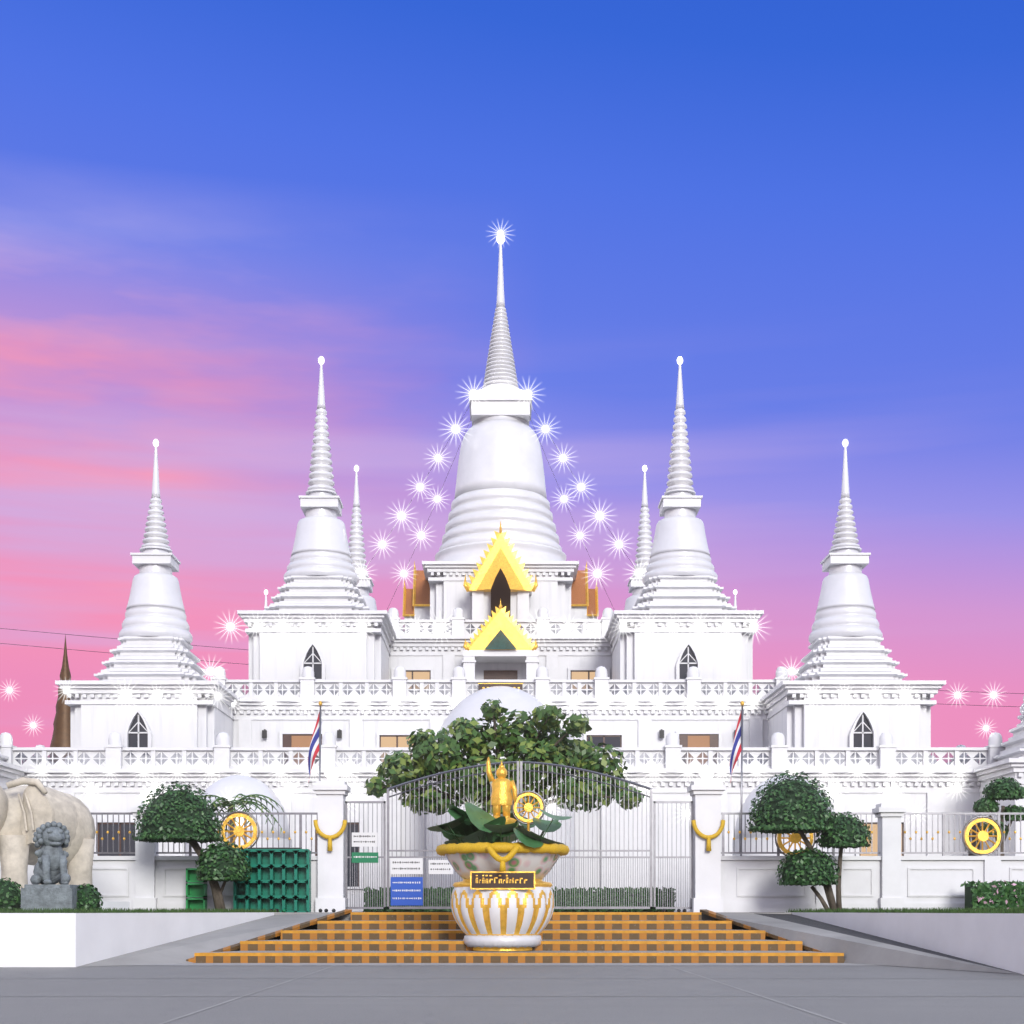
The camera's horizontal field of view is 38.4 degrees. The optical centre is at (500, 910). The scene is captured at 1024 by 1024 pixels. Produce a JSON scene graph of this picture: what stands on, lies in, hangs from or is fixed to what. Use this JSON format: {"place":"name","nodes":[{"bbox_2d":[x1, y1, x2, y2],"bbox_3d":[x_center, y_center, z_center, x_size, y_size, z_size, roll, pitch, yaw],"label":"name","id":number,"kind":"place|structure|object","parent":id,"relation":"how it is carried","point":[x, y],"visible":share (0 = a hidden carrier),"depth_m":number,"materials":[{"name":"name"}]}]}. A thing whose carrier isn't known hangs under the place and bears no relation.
{"place":"outdoors","nodes":[
{"label":"outdoors","id":0,"kind":"place"},
{"bbox_2d":[50,634,70,746],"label":"distant spire","id":1,"kind":"structure","parent":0,"point":[61,736],"depth_m":159.04,"materials":[{"name":"brown"}]},
{"bbox_2d":[0,965,1023,1023],"bbox_3d":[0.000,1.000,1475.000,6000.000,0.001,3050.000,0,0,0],"label":"concrete road","id":2,"kind":"structure","parent":0,"point":[498,994],"depth_m":17.44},
{"bbox_2d":[159,966,845,1023],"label":"road joints","id":3,"kind":"object","parent":2,"relation":"on","point":[670,966],"visible":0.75,"depth_m":16.58,"materials":[{"name":"concrete"}]},
{"bbox_2d":[147,963,867,964],"bbox_3d":[0.350,0.994,27.070,15.300,0.001,1.240,0,0,0],"label":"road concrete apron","id":4,"kind":"object","parent":2,"relation":"on","point":[511,964],"visible":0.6,"depth_m":26.91,"materials":[{"name":"concrete"}]},
{"bbox_2d":[0,909,1023,974],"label":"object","id":5,"kind":"object","parent":2,"relation":"on","point":[987,942],"visible":0.88,"depth_m":28.48,"materials":[{"name":"concrete"}]},
{"bbox_2d":[21,821,80,910],"bbox_3d":[-8.670,-0.837,28.572,0.975,1.774,1.045,0,0,0],"label":"lion statue","id":6,"kind":"object","parent":5,"relation":"on","point":[44,889],"visible":0.99,"depth_m":28.23,"materials":[{"name":"grey stone"}]},
{"bbox_2d":[0,777,129,909],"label":"white elephant statue","id":7,"kind":"object","parent":5,"relation":"on","point":[29,809],"visible":0.73,"depth_m":30.32,"materials":[{"name":"beige stone"}]},
{"bbox_2d":[132,781,251,909],"bbox_3d":[-7.245,-1.497,34.600,2.843,3.126,1.989,0,0,0],"label":"topiary","id":8,"kind":"object","parent":5,"relation":"on","point":[181,815],"visible":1,"depth_m":34.05,"materials":[{"name":"green plant"}]},
{"bbox_2d":[186,848,310,911],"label":"green shoe racks","id":9,"kind":"object","parent":5,"relation":"on","point":[280,879],"visible":0.77,"depth_m":35.52,"materials":[{"name":"green plastic"}]},
{"bbox_2d":[269,909,686,911],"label":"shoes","id":10,"kind":"object","parent":5,"relation":"on","point":[334,910],"visible":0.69,"depth_m":34.91,"materials":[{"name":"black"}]},
{"bbox_2d":[427,757,571,950],"bbox_3d":[0.149,-1.130,29.387,2.823,3.861,2.921,0,0,-41],"label":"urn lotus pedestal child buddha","id":11,"kind":"object","parent":5,"relation":"on","point":[502,897],"visible":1,"depth_m":28.67,"materials":[{"name":"white paint"}]},
{"bbox_2d":[0,765,1023,911],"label":"fence wall railings","id":12,"kind":"object","parent":5,"relation":"on","point":[889,876],"visible":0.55,"depth_m":35.88,"materials":[{"name":"paint"}]},
{"bbox_2d":[345,761,692,908],"bbox_3d":[0.453,-1.843,36.000,8.514,3.626,0.060,0,0,0],"label":"gate","id":13,"kind":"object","parent":12,"relation":"attached to","point":[561,857],"visible":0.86,"depth_m":35.99,"materials":[{"name":"white metal"}]},
{"bbox_2d":[352,832,452,904],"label":"signs","id":14,"kind":"object","parent":13,"relation":"attached to","point":[406,890],"visible":1,"depth_m":35.93,"materials":[{"name":"white plastic"}]},
{"bbox_2d":[0,877,1023,911],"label":"hedges","id":15,"kind":"object","parent":5,"relation":"on","point":[990,895],"visible":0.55,"depth_m":38.93,"materials":[{"name":"green plant"}]},
{"bbox_2d":[0,907,1023,912],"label":"lawn grass","id":16,"kind":"structure","parent":5,"relation":"on","point":[828,910],"depth_m":28.10,"materials":[{"name":"green plant"}]},
{"bbox_2d":[746,770,871,910],"bbox_3d":[7.235,-1.618,34.605,2.915,3.384,2.027,0,0,0],"label":"topiary","id":17,"kind":"object","parent":5,"relation":"on","point":[794,806],"visible":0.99,"depth_m":34.03,"materials":[{"name":"green plant"}]},
{"bbox_2d":[0,0,1023,746],"label":"sky","id":18,"kind":"structure","parent":0,"point":[816,207],"materials":[{"name":"blue"}]},
{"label":"courtyard paving","id":19,"kind":"structure","parent":0,"visible":0},
{"bbox_2d":[200,794,283,842],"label":"weeping tree","id":20,"kind":"object","parent":19,"relation":"on","point":[231,804],"visible":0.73,"depth_m":40.95,"materials":[{"name":"green plant"}]},
{"bbox_2d":[364,698,643,842],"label":"bodhi tree","id":21,"kind":"object","parent":19,"relation":"on","point":[476,745],"visible":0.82,"depth_m":44.84,"materials":[{"name":"green plant"}]},
{"bbox_2d":[0,235,1023,910],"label":"temple","id":22,"kind":"structure","parent":19,"relation":"on","point":[496,579],"depth_m":66.68,"materials":[{"name":"white paint"}]},
{"bbox_2d":[5,227,998,819],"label":"string lights","id":23,"kind":"object","parent":22,"relation":"on","point":[425,701],"visible":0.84,"depth_m":65.81},
{"bbox_2d":[0,405,1023,706],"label":"overhead wires","id":24,"kind":"object","parent":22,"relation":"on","point":[406,567],"visible":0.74,"depth_m":129.98,"materials":[{"name":"grey"}]},
{"bbox_2d":[308,701,743,855],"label":"flags","id":25,"kind":"object","parent":19,"relation":"on","point":[315,747],"visible":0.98,"depth_m":43.98,"materials":[{"name":"fabric"},{"name":"stainless steel"},{"name":"gold"}]},
{"bbox_2d":[973,776,1023,855],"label":"topiary","id":26,"kind":"object","parent":19,"relation":"on","point":[999,789],"visible":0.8,"depth_m":38.27,"materials":[{"name":"green plant"}]}
]}

